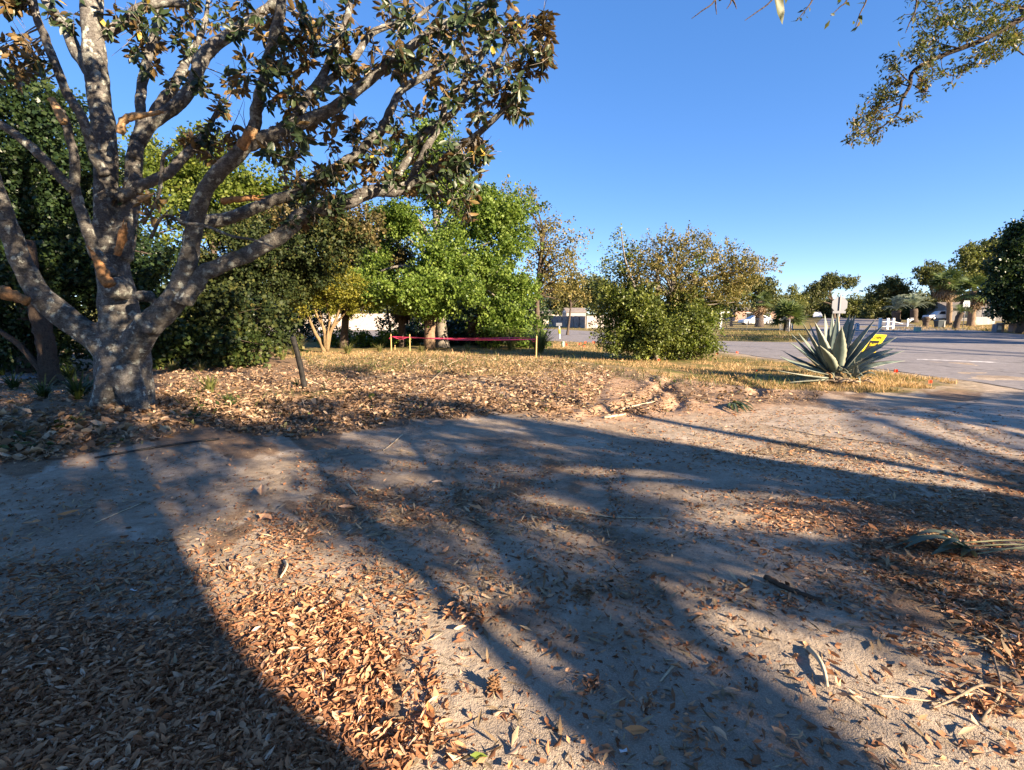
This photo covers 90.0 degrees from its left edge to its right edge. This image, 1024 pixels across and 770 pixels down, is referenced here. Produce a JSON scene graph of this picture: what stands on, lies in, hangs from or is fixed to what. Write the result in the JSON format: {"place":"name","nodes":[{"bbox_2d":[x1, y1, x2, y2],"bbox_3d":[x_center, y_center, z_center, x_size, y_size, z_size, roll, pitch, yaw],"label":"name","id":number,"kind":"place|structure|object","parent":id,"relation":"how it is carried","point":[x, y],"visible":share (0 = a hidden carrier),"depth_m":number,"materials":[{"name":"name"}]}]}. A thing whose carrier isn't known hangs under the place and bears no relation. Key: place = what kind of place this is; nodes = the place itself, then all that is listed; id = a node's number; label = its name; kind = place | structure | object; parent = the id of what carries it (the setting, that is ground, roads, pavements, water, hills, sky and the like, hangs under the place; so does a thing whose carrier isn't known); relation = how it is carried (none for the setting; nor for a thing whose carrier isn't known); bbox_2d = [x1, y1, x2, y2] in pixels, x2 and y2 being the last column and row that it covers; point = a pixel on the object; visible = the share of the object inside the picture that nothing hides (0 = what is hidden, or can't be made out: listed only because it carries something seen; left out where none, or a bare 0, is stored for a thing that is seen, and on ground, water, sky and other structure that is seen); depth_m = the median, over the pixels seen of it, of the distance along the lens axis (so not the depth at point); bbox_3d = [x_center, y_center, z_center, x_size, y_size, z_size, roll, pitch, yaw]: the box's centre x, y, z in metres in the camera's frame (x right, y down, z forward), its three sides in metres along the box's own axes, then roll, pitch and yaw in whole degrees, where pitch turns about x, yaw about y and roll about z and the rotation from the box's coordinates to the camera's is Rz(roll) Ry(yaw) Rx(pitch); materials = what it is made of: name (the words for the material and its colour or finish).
{"place":"outdoors","nodes":[
{"label":"outdoors","id":0,"kind":"place"},
{"bbox_2d":[0,317,1023,769],"bbox_3d":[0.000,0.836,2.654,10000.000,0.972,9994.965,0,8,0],"label":"ground","id":1,"kind":"structure","parent":0,"point":[500,429],"depth_m":3.54,"materials":[{"name":"soil"}]},
{"bbox_2d":[0,370,31,389],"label":"strap leaf plant","id":2,"kind":"object","parent":1,"relation":"on","point":[12,383],"visible":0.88,"depth_m":11.01,"materials":[{"name":"green plant"}]},
{"bbox_2d":[0,240,65,385],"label":"old trunk","id":3,"kind":"object","parent":1,"relation":"on","point":[46,361],"visible":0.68,"depth_m":11.46,"materials":[{"name":"brown plant"}]},
{"bbox_2d":[17,374,65,398],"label":"strap leaf plant","id":4,"kind":"object","parent":1,"relation":"on","point":[43,391],"visible":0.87,"depth_m":8.59,"materials":[{"name":"green plant"}]},
{"bbox_2d":[0,295,97,374],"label":"dark screen shrub","id":5,"kind":"object","parent":1,"relation":"on","point":[63,343],"visible":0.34,"depth_m":13.78,"materials":[{"name":"green plant"}]},
{"bbox_2d":[51,369,93,398],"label":"strap leaf plant","id":6,"kind":"object","parent":1,"relation":"on","point":[77,390],"visible":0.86,"depth_m":8.50,"materials":[{"name":"green plant"}]},
{"bbox_2d":[0,66,200,373],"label":"dark laurel","id":7,"kind":"object","parent":1,"relation":"on","point":[38,194],"visible":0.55,"depth_m":12.67,"materials":[{"name":"green plant"}]},
{"bbox_2d":[72,118,196,256],"bbox_3d":[-14.966,-5.283,18.435,7.991,8.925,4.508,0,8,0],"label":"shade tree","id":8,"kind":"object","parent":1,"relation":"on","point":[165,236],"visible":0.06,"depth_m":18.47,"materials":[{"name":"green plant"}]},
{"bbox_2d":[94,438,218,457],"bbox_3d":[-4.232,0.750,6.176,0.071,0.040,1.271,7,10,42],"label":"black hose","id":9,"kind":"object","parent":1,"relation":"on","point":[106,455],"visible":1,"depth_m":6.13,"materials":[{"name":"rubber"}]},
{"bbox_2d":[186,370,220,391],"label":"yucca plant","id":10,"kind":"object","parent":1,"relation":"on","point":[209,385],"visible":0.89,"depth_m":10.21,"materials":[{"name":"green plant"}]},
{"bbox_2d":[151,316,286,370],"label":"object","id":11,"kind":"object","parent":1,"relation":"on","point":[162,350],"visible":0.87,"depth_m":15.01,"materials":[{"name":"green plant"}]},
{"bbox_2d":[117,119,331,342],"bbox_3d":[-13.093,-6.663,23.298,9.564,10.344,4.577,1,8,9],"label":"yellow green tree","id":12,"kind":"object","parent":1,"relation":"on","point":[191,173],"visible":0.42,"depth_m":22.34,"materials":[{"name":"green plant"}]},
{"bbox_2d":[147,275,308,366],"bbox_3d":[-9.338,-1.864,16.317,5.561,3.323,2.883,0,8,0],"label":"dark screen shrub","id":13,"kind":"object","parent":1,"relation":"on","point":[208,310],"visible":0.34,"depth_m":16.07,"materials":[{"name":"green plant"}]},
{"bbox_2d":[187,281,338,341],"bbox_3d":[-15.513,-4.576,31.462,9.754,4.526,4.503,0,8,0],"label":"dark screen shrub","id":14,"kind":"object","parent":1,"relation":"on","point":[307,330],"visible":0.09,"depth_m":31.20,"materials":[{"name":"green plant"}]},
{"bbox_2d":[241,292,307,339],"bbox_3d":[-11.648,-3.473,25.116,3.237,2.684,2.203,0,8,0],"label":"leafy sapling","id":15,"kind":"object","parent":1,"relation":"on","point":[273,317],"visible":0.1,"depth_m":25.22,"materials":[{"name":"green plant"}]},
{"bbox_2d":[159,192,391,355],"bbox_3d":[-8.876,-4.057,19.131,8.503,6.316,4.556,3,8,20],"label":"shaded camellia","id":16,"kind":"object","parent":1,"relation":"on","point":[299,274],"visible":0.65,"depth_m":18.39,"materials":[{"name":"green plant"}]},
{"bbox_2d":[0,0,560,411],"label":"magnolia tree","id":17,"kind":"object","parent":1,"relation":"on","point":[117,339],"visible":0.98,"depth_m":7.80,"materials":[{"name":"grey plant"}]},
{"bbox_2d":[290,336,306,388],"bbox_3d":[-4.579,-0.404,11.041,0.134,1.303,0.330,7,11,43],"label":"black post","id":18,"kind":"object","parent":1,"relation":"on","point":[299,362],"visible":0.87,"depth_m":10.98,"materials":[{"name":"brown wood"}]},
{"bbox_2d":[281,258,377,352],"bbox_3d":[-8.219,-3.364,21.930,4.974,4.263,2.552,0,8,0],"label":"crepe myrtle","id":19,"kind":"object","parent":1,"relation":"on","point":[349,301],"visible":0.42,"depth_m":21.81,"materials":[{"name":"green plant"}]},
{"bbox_2d":[338,295,357,347],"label":"cabbage palm","id":20,"kind":"object","parent":1,"relation":"on","point":[344,329],"visible":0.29,"depth_m":24.73,"materials":[{"name":"brown plant"}]},
{"bbox_2d":[294,313,421,329],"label":"plank fence","id":21,"kind":"object","parent":1,"relation":"on","point":[367,321],"visible":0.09,"depth_m":56.24,"materials":[{"name":"white wood"}]},
{"bbox_2d":[317,324,411,347],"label":"green shrub","id":22,"kind":"object","parent":1,"relation":"on","point":[383,336],"visible":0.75,"depth_m":25.79,"materials":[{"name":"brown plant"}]},
{"bbox_2d":[321,231,417,331],"bbox_3d":[-7.138,-5.217,27.207,6.318,6.434,2.965,0,8,0],"label":"tree","id":23,"kind":"object","parent":1,"relation":"on","point":[403,256],"visible":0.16,"depth_m":26.56,"materials":[{"name":"green plant"}]},
{"bbox_2d":[382,303,414,346],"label":"cabbage palm","id":24,"kind":"object","parent":1,"relation":"on","point":[402,319],"visible":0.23,"depth_m":25.70,"materials":[{"name":"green plant"}]},
{"bbox_2d":[263,350,557,399],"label":"cut green stalks","id":25,"kind":"object","parent":1,"relation":"on","point":[300,394],"visible":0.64,"depth_m":14.13,"materials":[{"name":"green plant"}]},
{"bbox_2d":[372,402,452,428],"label":"leaf clump","id":26,"kind":"object","parent":1,"relation":"on","point":[410,419],"visible":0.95,"depth_m":7.80,"materials":[{"name":"brown plant"}]},
{"bbox_2d":[0,354,828,463],"bbox_3d":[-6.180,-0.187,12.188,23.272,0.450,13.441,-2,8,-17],"label":"magnolia leaf litter","id":27,"kind":"object","parent":1,"relation":"on","point":[376,411],"visible":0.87,"depth_m":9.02,"materials":[{"name":"brown plant"}]},
{"bbox_2d":[422,701,434,726],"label":"fallen leaf","id":28,"kind":"object","parent":1,"relation":"on","point":[428,720],"visible":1,"depth_m":2.04,"materials":[{"name":"orange plant"}]},
{"bbox_2d":[416,283,445,348],"bbox_3d":[-3.870,-3.475,24.716,2.587,3.654,2.308,0,8,0],"label":"cabbage palm","id":29,"kind":"object","parent":1,"relation":"on","point":[429,332],"visible":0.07,"depth_m":24.68,"materials":[{"name":"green plant"}]},
{"bbox_2d":[391,707,471,755],"bbox_3d":[-0.322,1.330,1.948,0.285,0.090,0.218,5,9,31],"label":"leaf clump","id":30,"kind":"object","parent":1,"relation":"on","point":[433,729],"visible":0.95,"depth_m":1.96,"materials":[{"name":"brown plant"}]},
{"bbox_2d":[8,293,863,319],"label":"distant wood","id":31,"kind":"object","parent":1,"relation":"on","point":[383,310],"visible":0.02,"depth_m":185.42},
{"bbox_2d":[155,353,718,435],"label":"heap crumbs","id":32,"kind":"object","parent":1,"relation":"on","point":[649,393],"visible":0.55,"depth_m":10.51,"materials":[{"name":"brown plant"}]},
{"bbox_2d":[341,111,547,347],"bbox_3d":[-3.305,-7.272,23.779,10.310,11.466,7.398,0,8,0],"label":"water oak","id":33,"kind":"object","parent":1,"relation":"on","point":[456,266],"visible":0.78,"depth_m":24.12,"materials":[{"name":"green plant"}]},
{"bbox_2d":[174,350,722,413],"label":"cut stalks","id":34,"kind":"object","parent":1,"relation":"on","point":[309,374],"visible":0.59,"depth_m":12.91,"materials":[{"name":"plant"}]},
{"bbox_2d":[387,313,528,345],"bbox_3d":[-2.880,-3.027,29.015,8.107,2.124,4.933,0,8,0],"label":"dark understorey","id":35,"kind":"object","parent":1,"relation":"on","point":[455,328],"visible":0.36,"depth_m":27.69,"materials":[{"name":"green plant"}]},
{"bbox_2d":[374,294,554,336],"bbox_3d":[-3.211,-4.398,33.569,11.929,4.432,5.668,0,8,0],"label":"dark screen shrub","id":36,"kind":"object","parent":1,"relation":"on","point":[545,316],"visible":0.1,"depth_m":32.71,"materials":[{"name":"green plant"}]},
{"bbox_2d":[442,595,498,629],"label":"leaf clump","id":37,"kind":"object","parent":1,"relation":"on","point":[459,608],"visible":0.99,"depth_m":2.74,"materials":[{"name":"brown plant"}]},
{"bbox_2d":[457,272,519,346],"bbox_3d":[-1.161,-3.672,25.815,3.611,3.713,3.979,0,8,0],"label":"leafy tree","id":38,"kind":"object","parent":1,"relation":"on","point":[472,329],"visible":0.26,"depth_m":25.05,"materials":[{"name":"green plant"}]},
{"bbox_2d":[170,349,809,410],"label":"green tufts","id":39,"kind":"object","parent":1,"relation":"on","point":[581,363],"visible":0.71,"depth_m":13.35,"materials":[{"name":"green plant"}]},
{"bbox_2d":[486,673,500,692],"bbox_3d":[-0.080,1.286,2.206,0.068,0.065,0.069,0,8,0],"label":"seed cone","id":40,"kind":"object","parent":1,"relation":"on","point":[493,683],"visible":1,"depth_m":2.20,"materials":[{"name":"brown plant"}]},
{"bbox_2d":[0,436,1023,769],"bbox_3d":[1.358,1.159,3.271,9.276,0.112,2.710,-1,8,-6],"label":"oak leaf litter","id":41,"kind":"object","parent":1,"relation":"on","point":[44,717],"visible":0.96,"depth_m":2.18,"materials":[{"name":"brown plant"}]},
{"bbox_2d":[0,365,1023,769],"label":"wood chips","id":42,"kind":"object","parent":1,"relation":"on","point":[820,577],"visible":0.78,"depth_m":3.38,"materials":[{"name":"wood"}]},
{"bbox_2d":[0,406,1023,769],"bbox_3d":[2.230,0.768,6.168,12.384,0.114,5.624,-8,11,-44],"label":"thin leaf litter","id":43,"kind":"object","parent":1,"relation":"on","point":[432,680],"visible":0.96,"depth_m":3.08,"materials":[{"name":"brown plant"}]},
{"bbox_2d":[498,323,525,349],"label":"tall grass clump","id":44,"kind":"object","parent":1,"relation":"on","point":[511,344],"visible":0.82,"depth_m":23.51,"materials":[{"name":"green plant"}]},
{"bbox_2d":[475,304,551,347],"bbox_3d":[0.060,-2.726,25.221,3.904,2.586,2.158,0,8,0],"label":"vine bush","id":45,"kind":"object","parent":1,"relation":"on","point":[497,345],"visible":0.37,"depth_m":24.89,"materials":[{"name":"green plant"}]},
{"bbox_2d":[16,364,1023,769],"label":"twigs","id":46,"kind":"object","parent":1,"relation":"on","point":[692,620],"visible":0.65,"depth_m":2.61,"materials":[{"name":"wood"}]},
{"bbox_2d":[522,324,557,352],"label":"tall grass clump","id":47,"kind":"object","parent":1,"relation":"on","point":[542,341],"visible":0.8,"depth_m":21.40,"materials":[{"name":"green plant"}]},
{"bbox_2d":[499,174,594,333],"bbox_3d":[1.819,-6.527,27.345,5.022,8.984,2.893,2,8,13],"label":"bronze oak","id":48,"kind":"object","parent":1,"relation":"on","point":[546,270],"visible":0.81,"depth_m":27.12,"materials":[{"name":"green plant"}]},
{"bbox_2d":[518,399,598,425],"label":"leaf clump","id":49,"kind":"object","parent":1,"relation":"on","point":[557,413],"visible":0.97,"depth_m":7.92,"materials":[{"name":"brown plant"}]},
{"bbox_2d":[544,268,592,334],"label":"yellow tree","id":50,"kind":"object","parent":1,"relation":"on","point":[570,300],"visible":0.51,"depth_m":41.17,"materials":[{"name":"brown plant"}]},
{"bbox_2d":[561,308,586,315],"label":"garden shed","id":51,"kind":"structure","parent":1,"relation":"on","point":[577,312],"depth_m":75.44,"materials":[{"name":"white paint"}]},
{"bbox_2d":[540,272,614,315],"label":"tree","id":52,"kind":"object","parent":1,"relation":"on","point":[559,307],"visible":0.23,"depth_m":82.00,"materials":[{"name":"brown plant"}]},
{"bbox_2d":[562,570,603,598],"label":"leaf clump","id":53,"kind":"object","parent":1,"relation":"on","point":[589,592],"visible":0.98,"depth_m":2.95,"materials":[{"name":"brown plant"}]},
{"bbox_2d":[575,673,610,695],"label":"leaf clump","id":54,"kind":"object","parent":1,"relation":"on","point":[593,680],"visible":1,"depth_m":2.22,"materials":[{"name":"brown plant"}]},
{"bbox_2d":[269,341,958,392],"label":"dry grass","id":55,"kind":"structure","parent":1,"relation":"on","point":[864,386],"depth_m":14.31,"materials":[{"name":"beige plant"}]},
{"bbox_2d":[625,725,648,734],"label":"fallen leaf","id":56,"kind":"object","parent":1,"relation":"on","point":[636,729],"visible":1,"depth_m":1.95,"materials":[{"name":"brown plant"}]},
{"bbox_2d":[605,399,672,420],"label":"leaf clump","id":57,"kind":"object","parent":1,"relation":"on","point":[635,407],"visible":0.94,"depth_m":8.34,"materials":[{"name":"brown plant"}]},
{"bbox_2d":[624,694,661,717],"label":"leaf clump","id":58,"kind":"object","parent":1,"relation":"on","point":[651,703],"visible":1,"depth_m":2.10,"materials":[{"name":"brown plant"}]},
{"bbox_2d":[583,220,785,360],"bbox_3d":[6.040,-3.116,17.851,7.110,5.052,2.983,0,8,0],"label":"yaupon bush","id":59,"kind":"object","parent":1,"relation":"on","point":[645,324],"visible":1,"depth_m":17.55,"materials":[{"name":"green plant"}]},
{"bbox_2d":[670,713,724,755],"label":"leaf clump","id":60,"kind":"object","parent":1,"relation":"on","point":[693,737],"visible":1,"depth_m":1.95,"materials":[{"name":"brown plant"}]},
{"bbox_2d":[720,281,749,326],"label":"roadside tree","id":61,"kind":"object","parent":1,"relation":"on","point":[737,309],"visible":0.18,"depth_m":70.85,"materials":[{"name":"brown plant"}]},
{"bbox_2d":[727,401,752,412],"bbox_3d":[3.961,0.354,8.865,0.435,0.086,1.240,4,9,26],"label":"cut palm fan","id":62,"kind":"object","parent":1,"relation":"on","point":[733,404],"visible":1,"depth_m":8.83},
{"bbox_2d":[738,315,771,324],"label":"parked sedan","id":63,"kind":"object","parent":1,"relation":"on","point":[749,322],"visible":0.67,"depth_m":76.58,"materials":[{"name":"white paint"}]},
{"bbox_2d":[730,274,782,317],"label":"roadside tree","id":64,"kind":"object","parent":1,"relation":"on","point":[766,286],"visible":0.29,"depth_m":82.02,"materials":[{"name":"green plant"}]},
{"bbox_2d":[722,306,793,320],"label":"house","id":65,"kind":"structure","parent":1,"relation":"on","point":[740,316],"depth_m":91.35,"materials":[{"name":"paint"}]},
{"bbox_2d":[746,290,772,326],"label":"cabbage palm","id":66,"kind":"object","parent":1,"relation":"on","point":[761,306],"visible":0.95,"depth_m":68.76,"materials":[{"name":"green plant"}]},
{"bbox_2d":[764,590,813,609],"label":"leaf clump","id":67,"kind":"object","parent":1,"relation":"on","point":[788,594],"visible":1,"depth_m":2.86,"materials":[{"name":"brown plant"}]},
{"bbox_2d":[767,298,812,330],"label":"cabbage palm","id":68,"kind":"object","parent":1,"relation":"on","point":[785,309],"visible":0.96,"depth_m":50.95,"materials":[{"name":"green plant"}]},
{"bbox_2d":[763,574,822,601],"bbox_3d":[1.627,1.187,2.985,0.058,0.040,0.329,-5,9,-35],"label":"stick","id":69,"kind":"object","parent":1,"relation":"on","point":[774,581],"visible":0.99,"depth_m":2.98,"materials":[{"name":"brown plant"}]},
{"bbox_2d":[782,283,809,306],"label":"pine","id":70,"kind":"object","parent":1,"relation":"on","point":[792,291],"visible":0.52,"depth_m":107.81,"materials":[{"name":"green plant"}]},
{"bbox_2d":[806,645,828,686],"bbox_3d":[1.398,1.274,2.329,0.035,0.035,0.270,2,8,13],"label":"stick","id":71,"kind":"object","parent":1,"relation":"on","point":[811,650],"visible":1,"depth_m":2.33,"materials":[{"name":"grey wood"}]},
{"bbox_2d":[802,297,847,317],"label":"tree","id":72,"kind":"object","parent":1,"relation":"on","point":[825,309],"visible":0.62,"depth_m":127.24,"materials":[{"name":"green plant"}]},
{"bbox_2d":[797,270,860,317],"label":"oak","id":73,"kind":"object","parent":1,"relation":"on","point":[820,289],"visible":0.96,"depth_m":117.35,"materials":[{"name":"green plant"}]},
{"bbox_2d":[777,313,902,382],"bbox_3d":[7.772,-0.854,12.391,3.203,1.759,1.652,-3,8,-20],"label":"agave","id":74,"kind":"object","parent":1,"relation":"on","point":[834,349],"visible":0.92,"depth_m":12.33,"materials":[{"name":"green plant"}]},
{"bbox_2d":[832,295,847,319],"bbox_3d":[15.181,-2.859,23.811,0.711,2.633,0.091,0,8,0],"label":"stop sign","id":75,"kind":"object","parent":1,"relation":"on","point":[839,304],"visible":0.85,"depth_m":23.70,"materials":[{"name":"metal"}]},
{"bbox_2d":[821,377,873,384],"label":"dead leaves","id":76,"kind":"object","parent":1,"relation":"on","point":[840,380],"visible":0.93,"depth_m":12.01,"materials":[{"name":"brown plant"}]},
{"bbox_2d":[691,0,1023,148],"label":"live oak","id":77,"kind":"object","parent":1,"relation":"on","point":[1005,42],"visible":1,"depth_m":5.70,"materials":[{"name":"green plant"}]},
{"bbox_2d":[840,292,874,317],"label":"tree","id":78,"kind":"object","parent":1,"relation":"on","point":[852,306],"visible":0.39,"depth_m":122.97,"materials":[{"name":"green plant"}]},
{"bbox_2d":[839,360,879,379],"bbox_3d":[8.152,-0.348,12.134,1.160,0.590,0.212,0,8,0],"label":"agave pup","id":79,"kind":"object","parent":1,"relation":"on","point":[856,371],"visible":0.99,"depth_m":12.11,"materials":[{"name":"green plant"}]},
{"bbox_2d":[861,334,886,352],"bbox_3d":[9.241,-0.734,13.268,0.751,1.195,0.393,-4,9,-28],"label":"yard sign","id":80,"kind":"object","parent":1,"relation":"on","point":[876,339],"visible":0.38,"depth_m":13.12,"materials":[{"name":"yellow plastic"}]},
{"bbox_2d":[760,399,1023,454],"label":"drive apron","id":81,"kind":"object","parent":1,"relation":"on","point":[989,406],"visible":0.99,"depth_m":7.46,"materials":[{"name":"concrete"}]},
{"bbox_2d":[859,274,929,318],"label":"tree","id":82,"kind":"object","parent":1,"relation":"on","point":[890,286],"visible":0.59,"depth_m":102.68,"materials":[{"name":"green plant"}]},
{"bbox_2d":[882,294,914,321],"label":"jelly palm","id":83,"kind":"object","parent":1,"relation":"on","point":[896,314],"visible":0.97,"depth_m":86.70,"materials":[{"name":"green plant"}]},
{"bbox_2d":[868,522,940,550],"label":"leaf clump","id":84,"kind":"object","parent":1,"relation":"on","point":[902,537],"visible":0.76,"depth_m":3.67,"materials":[{"name":"brown plant"}]},
{"bbox_2d":[877,694,939,702],"bbox_3d":[1.653,1.306,2.136,0.235,0.013,0.012,1,8,8],"label":"stick","id":85,"kind":"object","parent":1,"relation":"on","point":[890,696],"visible":1,"depth_m":2.14,"materials":[{"name":"beige wood"}]},
{"bbox_2d":[897,293,933,322],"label":"jelly palm","id":86,"kind":"object","parent":1,"relation":"on","point":[913,300],"visible":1,"depth_m":84.73,"materials":[{"name":"green plant"}]},
{"bbox_2d":[910,259,968,314],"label":"oak","id":87,"kind":"object","parent":1,"relation":"on","point":[924,272],"visible":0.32,"depth_m":97.81,"materials":[{"name":"green plant"}]},
{"bbox_2d":[924,266,968,324],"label":"cabbage palm","id":88,"kind":"object","parent":1,"relation":"on","point":[942,290],"visible":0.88,"depth_m":76.25,"materials":[{"name":"green plant"}]},
{"bbox_2d":[872,323,1023,333],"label":"lawn","id":89,"kind":"structure","parent":1,"relation":"on","point":[986,327],"depth_m":59.74,"materials":[{"name":"green plant"}]},
{"bbox_2d":[897,529,1023,556],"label":"cut frond","id":90,"kind":"object","parent":1,"relation":"on","point":[943,546],"visible":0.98,"depth_m":3.47,"materials":[{"name":"brown plant"}]},
{"bbox_2d":[947,304,978,328],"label":"sago palm","id":91,"kind":"object","parent":1,"relation":"on","point":[958,319],"visible":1,"depth_m":59.31,"materials":[{"name":"brown plant"}]},
{"bbox_2d":[926,302,1001,320],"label":"house","id":92,"kind":"structure","parent":1,"relation":"on","point":[941,306],"depth_m":93.22,"materials":[{"name":"grey paint"}]},
{"bbox_2d":[947,272,991,326],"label":"cabbage palm","id":93,"kind":"object","parent":1,"relation":"on","point":[972,295],"visible":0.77,"depth_m":68.67,"materials":[{"name":"green plant"}]},
{"bbox_2d":[948,232,1000,290],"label":"tree","id":94,"kind":"object","parent":1,"relation":"on","point":[972,256],"visible":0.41,"depth_m":82.20,"materials":[{"name":"green plant"}]},
{"bbox_2d":[930,683,1023,709],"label":"stick","id":95,"kind":"object","parent":1,"relation":"on","point":[977,686],"visible":0.97,"depth_m":2.14,"materials":[{"name":"beige wood"}]},
{"bbox_2d":[979,647,1001,721],"bbox_3d":[2.106,1.297,2.237,0.672,0.024,0.056,-8,11,-44],"label":"stick","id":96,"kind":"object","parent":1,"relation":"on","point":[987,712],"visible":0.94,"depth_m":2.14,"materials":[{"name":"brown wood"}]},
{"bbox_2d":[976,210,1023,333],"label":"dark roadside oak","id":97,"kind":"object","parent":1,"relation":"on","point":[1004,286],"visible":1,"depth_m":44.73,"materials":[{"name":"green plant"}]},
{"bbox_2d":[0,0,1023,313],"label":"sky","id":98,"kind":"structure","parent":0,"point":[651,115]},
{"bbox_2d":[549,316,585,327],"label":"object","id":99,"kind":"structure","parent":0,"point":[578,321],"depth_m":69.14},
{"bbox_2d":[268,317,1023,389],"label":"road","id":100,"kind":"structure","parent":0,"point":[1003,349],"depth_m":24.64,"materials":[{"name":"grey asphalt"}]},
{"bbox_2d":[557,327,806,340],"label":"verge grass","id":101,"kind":"structure","parent":0,"point":[773,335],"depth_m":39.89,"materials":[{"name":"plant"}]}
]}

